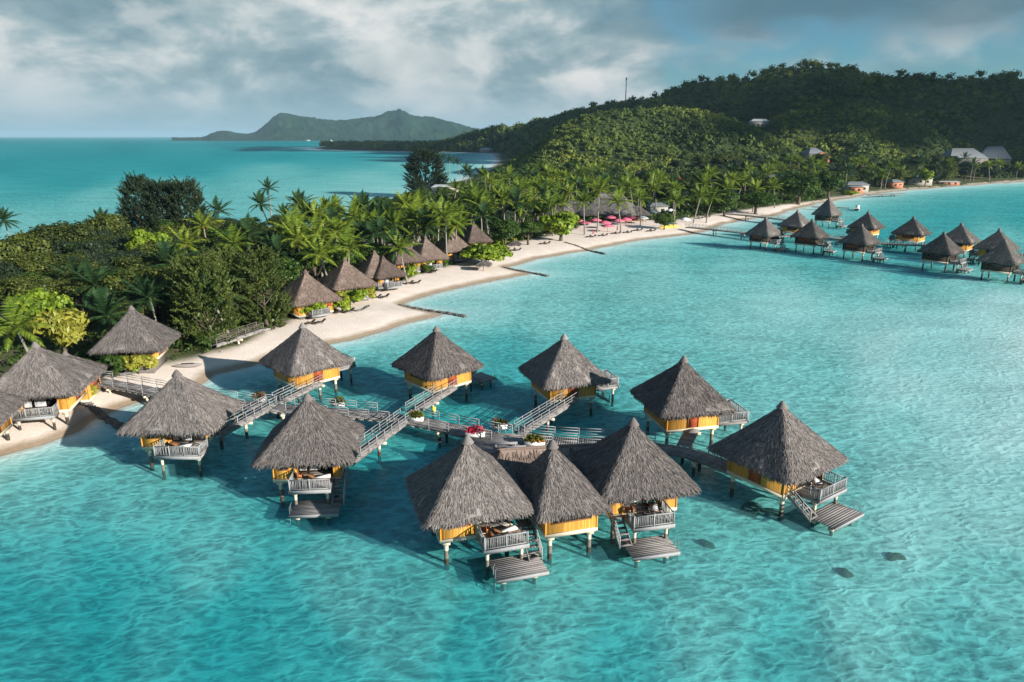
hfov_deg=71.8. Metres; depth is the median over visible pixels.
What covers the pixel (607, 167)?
broadleaf tree
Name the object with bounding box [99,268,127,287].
broadleaf tree
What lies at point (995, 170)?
broadleaf tree
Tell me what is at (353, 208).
palm tree
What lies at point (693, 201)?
broadleaf tree
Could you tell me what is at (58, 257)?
broadleaf tree
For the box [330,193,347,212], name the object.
palm tree
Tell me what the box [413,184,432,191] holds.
broadleaf tree
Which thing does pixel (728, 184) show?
palm tree
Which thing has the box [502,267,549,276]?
groyne
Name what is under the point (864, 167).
broadleaf tree
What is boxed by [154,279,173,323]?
broadleaf tree
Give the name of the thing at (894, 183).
house
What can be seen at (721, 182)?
broadleaf tree
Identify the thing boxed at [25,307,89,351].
yellow tree
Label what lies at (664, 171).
palm tree
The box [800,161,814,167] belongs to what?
broadleaf tree
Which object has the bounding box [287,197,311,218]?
palm tree
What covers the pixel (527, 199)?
palm tree
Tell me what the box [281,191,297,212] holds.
palm tree
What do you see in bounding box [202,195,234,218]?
palm tree
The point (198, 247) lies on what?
broadleaf tree
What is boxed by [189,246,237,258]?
broadleaf tree
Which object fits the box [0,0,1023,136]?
sky
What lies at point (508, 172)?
palm tree
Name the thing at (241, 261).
broadleaf tree
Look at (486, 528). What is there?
deck chair
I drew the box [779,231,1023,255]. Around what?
pier
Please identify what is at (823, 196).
shrub
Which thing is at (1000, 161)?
palm tree
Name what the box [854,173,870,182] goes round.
broadleaf tree
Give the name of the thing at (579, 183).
palm tree
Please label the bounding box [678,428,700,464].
access ramp
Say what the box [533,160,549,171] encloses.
palm tree
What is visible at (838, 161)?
broadleaf tree
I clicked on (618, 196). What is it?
palm tree
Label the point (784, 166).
palm tree
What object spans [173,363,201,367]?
canoe
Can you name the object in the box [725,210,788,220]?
pier
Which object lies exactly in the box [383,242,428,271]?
beach bungalow
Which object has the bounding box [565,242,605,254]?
groyne
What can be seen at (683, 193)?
broadleaf tree
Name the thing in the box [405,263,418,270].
shrub
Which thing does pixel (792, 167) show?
broadleaf tree
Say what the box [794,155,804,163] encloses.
palm tree
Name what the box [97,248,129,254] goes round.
broadleaf tree
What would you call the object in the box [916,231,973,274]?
overwater bungalow
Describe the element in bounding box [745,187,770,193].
broadleaf tree
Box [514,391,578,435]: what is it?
access ramp
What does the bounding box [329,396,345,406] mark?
flower planter
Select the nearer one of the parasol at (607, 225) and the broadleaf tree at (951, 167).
the parasol at (607, 225)
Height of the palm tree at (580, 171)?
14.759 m
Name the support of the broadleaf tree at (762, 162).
on the ground
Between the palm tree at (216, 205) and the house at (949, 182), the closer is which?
the palm tree at (216, 205)
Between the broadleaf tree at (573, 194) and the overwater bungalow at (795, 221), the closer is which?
the overwater bungalow at (795, 221)
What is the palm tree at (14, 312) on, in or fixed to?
on the ground
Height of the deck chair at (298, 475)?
1.049 m
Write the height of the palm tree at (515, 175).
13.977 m
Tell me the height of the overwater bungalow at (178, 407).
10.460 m
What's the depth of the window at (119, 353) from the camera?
89.33 m
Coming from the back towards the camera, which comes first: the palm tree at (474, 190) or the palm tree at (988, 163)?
the palm tree at (988, 163)
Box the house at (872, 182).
[868,180,884,183]
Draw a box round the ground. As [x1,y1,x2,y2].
[0,70,1023,681]
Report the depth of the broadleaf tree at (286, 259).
127.40 m
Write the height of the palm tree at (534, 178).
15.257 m
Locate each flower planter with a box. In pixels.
[251,390,266,401]
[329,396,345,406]
[408,410,424,420]
[463,425,484,437]
[491,417,509,429]
[523,433,545,445]
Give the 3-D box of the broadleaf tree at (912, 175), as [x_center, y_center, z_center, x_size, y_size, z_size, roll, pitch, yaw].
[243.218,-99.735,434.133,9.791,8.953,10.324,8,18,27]
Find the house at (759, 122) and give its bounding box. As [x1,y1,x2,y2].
[748,119,769,127]
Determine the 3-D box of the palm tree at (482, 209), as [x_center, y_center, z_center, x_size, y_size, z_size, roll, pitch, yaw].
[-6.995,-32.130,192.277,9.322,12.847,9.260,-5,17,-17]
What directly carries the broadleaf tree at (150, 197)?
on the ground
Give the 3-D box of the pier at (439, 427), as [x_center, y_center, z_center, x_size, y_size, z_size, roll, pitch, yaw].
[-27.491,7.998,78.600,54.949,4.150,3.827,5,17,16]
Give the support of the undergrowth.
on the ground
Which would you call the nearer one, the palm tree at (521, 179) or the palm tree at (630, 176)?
the palm tree at (521, 179)
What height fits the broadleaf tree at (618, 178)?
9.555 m
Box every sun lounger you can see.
[170,440,193,447]
[307,472,330,478]
[491,525,518,534]
[649,502,658,515]
[809,477,825,487]
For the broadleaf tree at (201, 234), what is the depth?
171.27 m
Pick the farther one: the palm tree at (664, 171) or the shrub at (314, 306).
the palm tree at (664, 171)
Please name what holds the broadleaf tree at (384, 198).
on the ground
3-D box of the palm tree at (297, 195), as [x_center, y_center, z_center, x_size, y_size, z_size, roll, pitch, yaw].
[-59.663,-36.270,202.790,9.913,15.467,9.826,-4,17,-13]
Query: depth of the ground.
65.25 m
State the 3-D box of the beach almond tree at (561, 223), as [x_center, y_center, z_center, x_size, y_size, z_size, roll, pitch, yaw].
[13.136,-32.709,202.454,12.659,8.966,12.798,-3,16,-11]
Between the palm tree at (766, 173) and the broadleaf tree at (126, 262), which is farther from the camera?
the palm tree at (766, 173)
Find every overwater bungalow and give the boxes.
[115,369,243,480]
[250,393,365,526]
[258,322,355,404]
[390,326,496,406]
[404,435,548,593]
[517,333,619,423]
[572,417,700,567]
[628,356,748,445]
[706,401,863,535]
[745,217,789,252]
[777,210,809,239]
[790,218,836,255]
[811,196,847,228]
[838,224,887,263]
[840,211,886,237]
[882,216,931,250]
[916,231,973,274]
[946,222,980,257]
[961,228,1020,265]
[976,239,1023,284]
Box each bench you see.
[493,442,517,447]
[504,445,525,447]
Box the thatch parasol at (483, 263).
[474,259,492,270]
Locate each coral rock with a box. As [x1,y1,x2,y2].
[696,539,714,548]
[740,501,761,516]
[760,508,778,515]
[836,567,853,577]
[885,552,906,560]
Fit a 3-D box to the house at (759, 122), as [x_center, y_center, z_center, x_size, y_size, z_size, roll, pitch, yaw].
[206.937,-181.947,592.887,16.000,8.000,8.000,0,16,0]
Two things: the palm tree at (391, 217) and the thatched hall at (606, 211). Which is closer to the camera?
the palm tree at (391, 217)
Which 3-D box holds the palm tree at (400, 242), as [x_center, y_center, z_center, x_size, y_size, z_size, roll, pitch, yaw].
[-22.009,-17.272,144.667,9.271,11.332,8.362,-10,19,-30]
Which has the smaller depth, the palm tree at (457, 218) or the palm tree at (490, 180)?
the palm tree at (457, 218)
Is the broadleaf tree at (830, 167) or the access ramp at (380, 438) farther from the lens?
the broadleaf tree at (830, 167)
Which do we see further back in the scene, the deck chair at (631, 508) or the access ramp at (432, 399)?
the access ramp at (432, 399)
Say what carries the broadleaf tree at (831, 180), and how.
on the ground
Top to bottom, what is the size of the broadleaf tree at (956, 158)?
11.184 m
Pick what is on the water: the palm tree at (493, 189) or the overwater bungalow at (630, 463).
the overwater bungalow at (630, 463)
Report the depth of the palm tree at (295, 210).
155.21 m
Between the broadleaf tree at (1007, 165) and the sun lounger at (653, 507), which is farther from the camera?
the broadleaf tree at (1007, 165)
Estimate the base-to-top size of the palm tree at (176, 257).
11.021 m
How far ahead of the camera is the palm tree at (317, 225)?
140.68 m
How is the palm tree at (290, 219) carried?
on the ground
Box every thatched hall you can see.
[544,200,574,215]
[568,200,596,219]
[582,192,636,221]
[616,206,650,220]
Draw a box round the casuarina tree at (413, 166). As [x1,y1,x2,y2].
[400,147,448,190]
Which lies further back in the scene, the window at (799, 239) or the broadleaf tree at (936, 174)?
the broadleaf tree at (936, 174)
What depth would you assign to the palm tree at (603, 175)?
256.62 m
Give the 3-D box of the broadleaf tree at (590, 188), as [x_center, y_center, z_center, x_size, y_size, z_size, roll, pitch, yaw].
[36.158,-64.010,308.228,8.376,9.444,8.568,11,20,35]
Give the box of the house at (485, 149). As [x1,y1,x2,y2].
[479,148,492,151]
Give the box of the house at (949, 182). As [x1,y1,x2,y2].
[936,181,959,184]
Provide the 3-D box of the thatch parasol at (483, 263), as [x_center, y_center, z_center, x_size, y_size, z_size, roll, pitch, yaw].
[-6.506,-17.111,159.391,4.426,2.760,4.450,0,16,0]
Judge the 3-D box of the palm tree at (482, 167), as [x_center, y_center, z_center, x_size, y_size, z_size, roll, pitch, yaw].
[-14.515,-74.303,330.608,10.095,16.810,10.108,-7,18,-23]
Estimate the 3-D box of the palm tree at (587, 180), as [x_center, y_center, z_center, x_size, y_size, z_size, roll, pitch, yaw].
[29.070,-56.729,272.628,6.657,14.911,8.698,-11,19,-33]
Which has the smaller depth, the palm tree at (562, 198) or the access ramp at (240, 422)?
the access ramp at (240, 422)
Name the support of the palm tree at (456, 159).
on the ground
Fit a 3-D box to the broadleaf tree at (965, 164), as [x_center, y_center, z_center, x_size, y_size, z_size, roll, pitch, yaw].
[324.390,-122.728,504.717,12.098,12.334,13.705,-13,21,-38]
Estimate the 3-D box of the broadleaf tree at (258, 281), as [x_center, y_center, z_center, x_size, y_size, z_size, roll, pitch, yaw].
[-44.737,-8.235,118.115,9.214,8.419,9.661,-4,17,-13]
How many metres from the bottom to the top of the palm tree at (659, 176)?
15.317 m
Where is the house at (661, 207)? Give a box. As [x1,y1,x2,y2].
[645,202,669,214]
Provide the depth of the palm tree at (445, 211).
161.22 m
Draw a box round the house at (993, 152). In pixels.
[981,146,1011,162]
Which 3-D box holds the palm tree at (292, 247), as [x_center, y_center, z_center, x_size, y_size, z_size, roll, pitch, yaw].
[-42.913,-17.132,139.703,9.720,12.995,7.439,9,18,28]
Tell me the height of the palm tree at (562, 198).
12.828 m
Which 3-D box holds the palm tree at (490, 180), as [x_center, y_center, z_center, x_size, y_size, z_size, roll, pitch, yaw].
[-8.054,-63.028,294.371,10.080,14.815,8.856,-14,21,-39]
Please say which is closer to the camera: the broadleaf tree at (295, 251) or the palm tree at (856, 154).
the broadleaf tree at (295, 251)
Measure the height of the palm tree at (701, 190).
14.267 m
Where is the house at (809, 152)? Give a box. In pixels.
[800,148,822,160]
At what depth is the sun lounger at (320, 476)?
59.42 m
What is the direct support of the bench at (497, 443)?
on the round platform
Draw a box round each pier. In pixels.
[98,371,500,448]
[528,425,741,480]
[685,223,748,238]
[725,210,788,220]
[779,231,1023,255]
[866,193,906,196]
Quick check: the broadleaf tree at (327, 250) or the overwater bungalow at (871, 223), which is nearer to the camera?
the broadleaf tree at (327, 250)
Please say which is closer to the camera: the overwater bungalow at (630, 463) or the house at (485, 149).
the overwater bungalow at (630, 463)
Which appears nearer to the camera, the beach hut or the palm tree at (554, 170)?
the beach hut
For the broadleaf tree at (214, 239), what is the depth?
145.15 m
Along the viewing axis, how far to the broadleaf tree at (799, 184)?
313.64 m
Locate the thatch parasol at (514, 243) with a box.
[507,240,521,247]
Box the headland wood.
[318,123,507,149]
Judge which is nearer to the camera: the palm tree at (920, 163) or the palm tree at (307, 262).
the palm tree at (307, 262)
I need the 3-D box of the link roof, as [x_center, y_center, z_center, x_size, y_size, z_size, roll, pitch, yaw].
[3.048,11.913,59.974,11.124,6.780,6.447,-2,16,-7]
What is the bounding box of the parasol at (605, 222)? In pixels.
[599,220,610,223]
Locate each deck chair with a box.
[294,470,302,481]
[481,523,490,532]
[483,530,493,544]
[625,504,634,516]
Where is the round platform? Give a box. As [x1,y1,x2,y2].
[472,424,531,453]
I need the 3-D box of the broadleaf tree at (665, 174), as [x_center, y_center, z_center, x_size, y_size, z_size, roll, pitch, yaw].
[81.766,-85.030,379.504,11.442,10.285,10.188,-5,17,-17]
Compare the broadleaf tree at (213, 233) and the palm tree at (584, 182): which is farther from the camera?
the palm tree at (584, 182)
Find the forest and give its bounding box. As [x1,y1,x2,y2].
[398,58,1023,180]
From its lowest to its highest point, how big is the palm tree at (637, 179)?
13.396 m
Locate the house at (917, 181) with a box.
[903,175,933,185]
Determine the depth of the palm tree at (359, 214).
160.82 m
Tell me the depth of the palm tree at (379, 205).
178.98 m
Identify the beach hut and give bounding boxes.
[530,216,544,234]
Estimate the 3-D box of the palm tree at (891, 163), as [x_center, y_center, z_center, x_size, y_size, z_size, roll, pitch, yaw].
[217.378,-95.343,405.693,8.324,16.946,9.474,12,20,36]
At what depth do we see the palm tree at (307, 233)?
140.72 m
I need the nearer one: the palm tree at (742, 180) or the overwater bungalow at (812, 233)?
the overwater bungalow at (812, 233)
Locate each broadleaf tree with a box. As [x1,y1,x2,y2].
[0,230,52,259]
[0,257,20,273]
[0,261,23,279]
[0,275,62,295]
[0,280,14,326]
[4,250,55,274]
[10,287,75,339]
[19,272,56,280]
[24,220,98,248]
[38,251,85,272]
[46,258,106,308]
[47,240,76,254]
[49,268,103,314]
[62,241,88,253]
[66,240,112,257]
[80,213,130,233]
[83,228,115,237]
[86,296,149,321]
[87,253,122,269]
[94,235,127,245]
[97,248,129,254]
[99,266,168,296]
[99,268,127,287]
[108,236,131,250]
[110,254,166,269]
[111,249,149,257]
[113,171,164,228]
[114,227,145,235]
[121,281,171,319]
[124,228,172,249]
[131,176,185,227]
[133,225,152,229]
[134,240,177,256]
[140,264,178,313]
[145,219,186,230]
[150,222,193,235]
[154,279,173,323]
[158,175,210,239]
[160,250,210,331]
[164,290,218,330]
[167,244,243,351]
[169,234,192,243]
[187,243,223,254]
[189,216,225,237]
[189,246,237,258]
[190,236,205,243]
[191,223,222,238]
[195,251,236,264]
[199,244,256,325]
[200,234,243,248]
[206,227,240,238]
[218,217,237,227]
[222,220,256,252]
[224,267,271,313]
[226,222,256,230]
[232,242,296,329]
[233,253,276,290]
[236,217,268,229]
[237,231,272,253]
[257,225,285,234]
[260,256,302,287]
[264,261,302,291]
[265,214,281,225]
[265,235,306,256]
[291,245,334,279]
[320,239,342,269]
[327,248,362,266]
[353,241,389,258]
[361,232,389,242]
[374,196,392,203]
[398,222,423,242]
[411,188,432,197]
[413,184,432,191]
[422,197,437,202]
[435,186,451,193]
[435,192,458,203]
[440,216,468,232]
[456,191,468,205]
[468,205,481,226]
[490,208,519,221]
[498,178,513,188]
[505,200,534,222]
[524,199,549,220]
[527,163,539,170]
[543,195,564,208]
[561,187,575,199]
[565,160,580,170]
[586,184,601,191]
[597,162,613,170]
[602,168,618,176]
[612,176,623,189]
[615,188,636,198]
[634,169,647,181]
[637,170,650,184]
[645,183,665,192]
[650,187,670,201]
[654,213,675,229]
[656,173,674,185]
[664,189,687,207]
[666,169,677,175]
[669,160,684,170]
[678,178,698,189]
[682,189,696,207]
[683,194,709,214]
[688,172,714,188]
[693,155,711,165]
[699,162,714,169]
[710,179,731,189]
[710,188,739,216]
[712,152,735,164]
[713,171,731,181]
[715,164,728,171]
[725,154,743,163]
[728,159,741,169]
[734,179,761,189]
[742,159,760,167]
[745,152,763,161]
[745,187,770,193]
[757,160,777,171]
[758,176,780,191]
[774,169,791,173]
[776,172,825,204]
[777,156,792,164]
[783,164,799,170]
[790,155,806,165]
[798,167,819,172]
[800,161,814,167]
[813,153,829,160]
[815,170,846,198]
[820,162,835,170]
[828,157,846,166]
[837,168,856,176]
[841,175,856,181]
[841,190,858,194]
[854,166,870,169]
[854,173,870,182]
[856,169,877,181]
[861,156,878,165]
[868,169,895,185]
[869,167,882,184]
[882,159,899,165]
[891,168,910,180]
[899,164,919,169]
[903,166,914,170]
[903,171,917,184]
[904,155,924,164]
[919,168,933,186]
[922,165,939,170]
[928,170,941,178]
[931,155,944,161]
[934,170,954,180]
[940,168,957,180]
[944,155,962,162]
[945,165,957,171]
[956,166,972,178]
[957,160,976,176]
[957,167,973,180]
[980,164,1002,179]
[998,161,1011,169]
[1011,158,1023,163]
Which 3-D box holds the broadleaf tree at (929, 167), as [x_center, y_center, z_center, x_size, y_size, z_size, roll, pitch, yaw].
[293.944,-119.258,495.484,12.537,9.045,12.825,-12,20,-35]
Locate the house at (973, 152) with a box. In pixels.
[940,148,987,166]
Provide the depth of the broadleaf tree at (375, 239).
167.59 m
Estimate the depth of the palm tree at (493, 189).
250.53 m
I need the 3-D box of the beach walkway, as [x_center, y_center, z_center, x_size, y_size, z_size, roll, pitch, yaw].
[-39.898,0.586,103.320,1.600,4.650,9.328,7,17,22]
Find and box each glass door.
[23,398,56,408]
[172,435,204,440]
[298,465,332,471]
[383,278,394,284]
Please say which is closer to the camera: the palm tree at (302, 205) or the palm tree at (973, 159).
the palm tree at (302, 205)
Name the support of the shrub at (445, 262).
on the ground
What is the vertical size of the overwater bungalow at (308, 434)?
10.460 m
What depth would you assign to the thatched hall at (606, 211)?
247.93 m
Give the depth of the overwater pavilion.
51.73 m
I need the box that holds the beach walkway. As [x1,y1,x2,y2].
[209,322,263,346]
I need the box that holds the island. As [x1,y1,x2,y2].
[172,109,480,140]
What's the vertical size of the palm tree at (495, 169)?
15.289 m
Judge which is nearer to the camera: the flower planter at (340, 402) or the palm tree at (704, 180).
the flower planter at (340, 402)
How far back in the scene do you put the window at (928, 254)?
164.53 m
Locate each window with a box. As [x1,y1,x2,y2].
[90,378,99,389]
[118,352,146,354]
[145,434,158,438]
[798,238,809,241]
[846,244,858,247]
[902,235,913,238]
[926,253,940,257]
[986,263,1002,267]
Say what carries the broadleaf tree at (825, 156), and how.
on the ground
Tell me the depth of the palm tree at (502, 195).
198.53 m
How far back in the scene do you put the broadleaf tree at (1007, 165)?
525.67 m
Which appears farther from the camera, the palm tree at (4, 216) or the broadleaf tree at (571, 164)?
the broadleaf tree at (571, 164)
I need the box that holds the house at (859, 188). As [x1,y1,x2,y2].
[849,185,863,192]
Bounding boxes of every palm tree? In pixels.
[0,206,21,235]
[0,293,57,352]
[49,257,103,316]
[59,256,119,304]
[76,284,144,336]
[88,207,115,217]
[120,271,174,320]
[145,237,196,268]
[146,242,200,264]
[161,261,200,306]
[168,224,211,256]
[184,209,224,236]
[185,267,244,336]
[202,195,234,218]
[209,221,257,255]
[227,212,272,252]
[247,189,276,226]
[256,228,289,253]
[257,176,279,215]
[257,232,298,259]
[266,212,310,226]
[269,209,304,255]
[272,223,314,285]
[273,203,291,222]
[275,203,310,232]
[280,220,321,274]
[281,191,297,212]
[287,188,318,221]
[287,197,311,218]
[289,225,331,273]
[296,212,340,276]
[296,230,347,275]
[299,200,312,227]
[302,198,342,227]
[309,196,346,212]
[312,195,344,225]
[317,205,355,233]
[322,214,357,268]
[322,217,359,248]
[327,223,373,263]
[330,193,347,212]
[336,197,365,222]
[343,220,355,264]
[345,193,367,238]
[346,207,377,259]
[347,189,381,213]
[350,217,379,243]
[355,217,387,243]
[358,198,378,220]
[359,191,379,219]
[363,209,399,240]
[365,208,398,231]
[367,199,400,244]
[368,215,398,243]
[372,206,412,234]
[375,199,401,247]
[377,225,416,265]
[377,229,421,282]
[388,205,405,220]
[392,189,422,240]
[398,193,437,243]
[400,202,422,247]
[400,206,423,246]
[401,189,432,241]
[406,205,450,239]
[413,197,440,229]
[416,208,447,240]
[421,194,469,259]
[427,198,459,240]
[439,209,477,254]
[444,154,454,175]
[445,178,468,202]
[450,201,477,228]
[453,156,462,178]
[458,161,473,184]
[459,185,482,225]
[462,165,474,180]
[462,181,483,195]
[463,191,495,229]
[464,183,488,224]
[468,187,498,230]
[468,193,502,235]
[468,200,500,234]
[471,165,490,186]
[476,166,492,185]
[479,172,498,189]
[486,183,497,203]
[488,184,516,219]
[489,180,508,207]
[489,183,507,207]
[491,165,505,175]
[491,170,506,184]
[491,177,512,197]
[493,167,506,179]
[498,163,520,185]
[498,184,520,206]
[503,185,534,220]
[508,172,524,188]
[508,177,532,222]
[510,174,529,189]
[513,197,532,221]
[518,163,532,173]
[520,169,532,179]
[520,187,545,220]
[521,165,534,178]
[524,176,550,213]
[526,179,543,217]
[527,172,544,199]
[528,168,542,177]
[532,179,558,214]
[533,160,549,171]
[536,188,568,235]
[538,164,551,176]
[542,175,561,207]
[546,188,570,210]
[547,167,561,181]
[547,173,560,181]
[548,181,567,214]
[555,167,574,184]
[556,191,574,210]
[560,182,580,210]
[561,175,577,199]
[566,173,585,199]
[570,164,588,175]
[570,176,591,194]
[572,188,598,234]
[580,174,595,192]
[582,175,593,187]
[587,174,614,231]
[588,160,605,178]
[592,167,603,179]
[593,172,616,193]
[600,162,609,170]
[600,186,633,232]
[610,165,620,176]
[617,175,630,188]
[618,174,641,202]
[621,172,635,189]
[628,163,639,172]
[629,186,652,225]
[635,177,649,204]
[640,177,666,213]
[642,171,667,202]
[648,168,661,181]
[650,169,672,180]
[660,187,690,227]
[662,175,670,200]
[665,179,686,214]
[667,173,685,203]
[683,178,697,207]
[688,183,713,222]
[691,171,715,207]
[698,164,721,186]
[700,184,724,222]
[716,177,740,212]
[724,162,738,172]
[725,169,746,186]
[735,172,750,193]
[737,169,755,202]
[740,160,759,171]
[743,176,770,211]
[744,168,763,204]
[757,163,777,178]
[763,177,783,207]
[768,162,780,191]
[772,158,782,168]
[774,171,795,201]
[778,162,790,171]
[784,154,796,162]
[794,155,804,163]
[801,165,810,172]
[806,155,817,161]
[809,164,822,173]
[813,160,829,170]
[841,161,855,180]
[850,151,864,166]
[851,156,863,169]
[860,157,874,166]
[877,167,891,189]
[880,158,892,180]
[884,159,898,188]
[896,158,908,167]
[912,158,927,166]
[914,153,926,163]
[933,162,944,169]
[945,157,956,168]
[960,152,970,160]
[968,157,979,181]
[972,162,983,180]
[982,159,996,181]
[995,159,1006,168]
[1011,161,1023,178]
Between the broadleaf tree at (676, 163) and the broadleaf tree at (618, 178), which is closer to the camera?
the broadleaf tree at (618, 178)
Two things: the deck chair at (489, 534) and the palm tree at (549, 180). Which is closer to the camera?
the deck chair at (489, 534)
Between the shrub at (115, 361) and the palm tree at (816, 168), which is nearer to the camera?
the shrub at (115, 361)
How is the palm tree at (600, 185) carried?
on the ground
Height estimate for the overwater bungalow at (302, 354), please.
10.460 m
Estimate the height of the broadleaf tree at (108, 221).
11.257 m
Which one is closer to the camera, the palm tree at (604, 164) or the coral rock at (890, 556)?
the coral rock at (890, 556)
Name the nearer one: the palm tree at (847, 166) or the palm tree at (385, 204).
the palm tree at (385, 204)
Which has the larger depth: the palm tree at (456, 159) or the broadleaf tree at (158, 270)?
the palm tree at (456, 159)
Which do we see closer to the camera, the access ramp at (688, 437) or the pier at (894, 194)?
the access ramp at (688, 437)
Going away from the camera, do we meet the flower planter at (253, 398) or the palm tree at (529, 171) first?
the flower planter at (253, 398)
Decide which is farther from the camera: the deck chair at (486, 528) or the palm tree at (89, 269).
the palm tree at (89, 269)
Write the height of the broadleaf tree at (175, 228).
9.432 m
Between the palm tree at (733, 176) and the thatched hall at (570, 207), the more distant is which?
the palm tree at (733, 176)
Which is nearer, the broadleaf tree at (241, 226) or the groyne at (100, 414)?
the groyne at (100, 414)
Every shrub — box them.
[74,351,95,360]
[90,384,97,394]
[96,353,126,370]
[105,369,119,377]
[120,365,139,371]
[122,353,159,373]
[194,330,219,347]
[295,302,326,313]
[332,298,350,310]
[333,290,349,309]
[340,289,368,303]
[363,287,376,297]
[401,266,414,274]
[402,273,411,280]
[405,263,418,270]
[421,264,434,271]
[442,259,448,266]
[487,235,503,243]
[511,233,522,238]
[816,194,825,198]
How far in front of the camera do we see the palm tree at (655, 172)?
329.78 m
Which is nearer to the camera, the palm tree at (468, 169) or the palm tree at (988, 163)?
the palm tree at (468, 169)
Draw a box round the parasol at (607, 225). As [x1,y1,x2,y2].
[601,224,613,231]
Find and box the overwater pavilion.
[516,439,611,564]
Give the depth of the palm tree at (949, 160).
484.43 m
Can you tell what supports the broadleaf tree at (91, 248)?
on the ground
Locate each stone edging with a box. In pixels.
[102,371,134,375]
[350,305,369,311]
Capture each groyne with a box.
[81,401,123,429]
[398,304,466,317]
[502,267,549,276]
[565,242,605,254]
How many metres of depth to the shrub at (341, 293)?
122.26 m
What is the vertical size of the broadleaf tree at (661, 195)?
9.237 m
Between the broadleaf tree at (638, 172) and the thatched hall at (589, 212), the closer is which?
the thatched hall at (589, 212)
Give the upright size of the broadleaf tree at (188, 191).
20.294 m
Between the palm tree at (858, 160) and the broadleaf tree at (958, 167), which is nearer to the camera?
the palm tree at (858, 160)
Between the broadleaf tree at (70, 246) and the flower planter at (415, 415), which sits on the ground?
the broadleaf tree at (70, 246)
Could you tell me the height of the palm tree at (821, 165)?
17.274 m
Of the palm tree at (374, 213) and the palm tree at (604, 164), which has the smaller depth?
the palm tree at (374, 213)
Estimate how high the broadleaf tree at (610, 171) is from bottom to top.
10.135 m
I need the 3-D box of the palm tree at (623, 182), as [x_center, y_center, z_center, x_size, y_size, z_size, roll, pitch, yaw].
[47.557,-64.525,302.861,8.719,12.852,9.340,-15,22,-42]
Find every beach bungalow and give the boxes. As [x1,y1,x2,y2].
[0,341,102,429]
[0,392,28,440]
[61,351,108,403]
[86,305,181,372]
[275,269,341,319]
[317,257,377,301]
[355,250,393,289]
[373,256,408,291]
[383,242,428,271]
[413,235,449,271]
[434,228,468,261]
[459,221,492,244]
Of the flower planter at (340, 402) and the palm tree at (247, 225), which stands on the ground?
the palm tree at (247, 225)
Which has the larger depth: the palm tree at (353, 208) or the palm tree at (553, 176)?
the palm tree at (553, 176)
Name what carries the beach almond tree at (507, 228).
on the ground
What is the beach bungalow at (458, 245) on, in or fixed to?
on the ground
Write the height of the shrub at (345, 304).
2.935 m
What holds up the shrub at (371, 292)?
on the ground
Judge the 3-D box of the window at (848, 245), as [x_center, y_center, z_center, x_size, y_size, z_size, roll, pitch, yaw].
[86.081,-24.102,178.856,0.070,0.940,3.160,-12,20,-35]
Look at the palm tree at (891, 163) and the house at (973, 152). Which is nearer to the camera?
the palm tree at (891, 163)
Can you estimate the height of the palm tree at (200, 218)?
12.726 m
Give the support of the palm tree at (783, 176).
on the ground
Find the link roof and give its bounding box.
[489,443,592,474]
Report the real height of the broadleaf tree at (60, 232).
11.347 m
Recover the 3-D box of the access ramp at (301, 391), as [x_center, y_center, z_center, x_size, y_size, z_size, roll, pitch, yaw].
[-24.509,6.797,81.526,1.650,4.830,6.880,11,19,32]
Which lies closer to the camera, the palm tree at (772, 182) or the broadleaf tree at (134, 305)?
the broadleaf tree at (134, 305)
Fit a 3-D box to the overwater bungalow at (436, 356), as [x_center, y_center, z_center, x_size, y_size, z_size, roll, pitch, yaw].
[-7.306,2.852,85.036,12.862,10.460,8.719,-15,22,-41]
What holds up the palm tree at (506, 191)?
on the ground
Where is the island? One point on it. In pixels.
(399, 125)
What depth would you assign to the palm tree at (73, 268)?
112.27 m
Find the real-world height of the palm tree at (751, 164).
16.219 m
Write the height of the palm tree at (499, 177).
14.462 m
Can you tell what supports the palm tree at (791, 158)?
on the ground
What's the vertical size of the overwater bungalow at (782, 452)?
10.460 m
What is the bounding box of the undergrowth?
[0,171,822,364]
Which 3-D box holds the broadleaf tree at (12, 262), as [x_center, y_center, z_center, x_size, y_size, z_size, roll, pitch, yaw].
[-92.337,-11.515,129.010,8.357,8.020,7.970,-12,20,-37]
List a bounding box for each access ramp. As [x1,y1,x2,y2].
[214,395,276,439]
[272,374,324,418]
[351,408,411,466]
[405,378,457,418]
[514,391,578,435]
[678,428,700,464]
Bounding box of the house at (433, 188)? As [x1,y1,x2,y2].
[430,184,458,194]
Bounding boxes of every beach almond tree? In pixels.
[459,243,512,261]
[488,218,522,245]
[519,220,543,244]
[536,211,580,240]
[737,191,782,213]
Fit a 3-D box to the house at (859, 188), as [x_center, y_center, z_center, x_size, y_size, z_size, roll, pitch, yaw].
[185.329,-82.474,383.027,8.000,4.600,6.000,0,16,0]
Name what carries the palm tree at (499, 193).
on the ground
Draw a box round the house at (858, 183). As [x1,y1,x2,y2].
[841,181,869,192]
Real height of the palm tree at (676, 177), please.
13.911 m
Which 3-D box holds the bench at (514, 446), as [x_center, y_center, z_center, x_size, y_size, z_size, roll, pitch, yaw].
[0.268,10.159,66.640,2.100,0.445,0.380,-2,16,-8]
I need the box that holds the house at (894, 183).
[884,179,903,187]
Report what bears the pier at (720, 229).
in the water

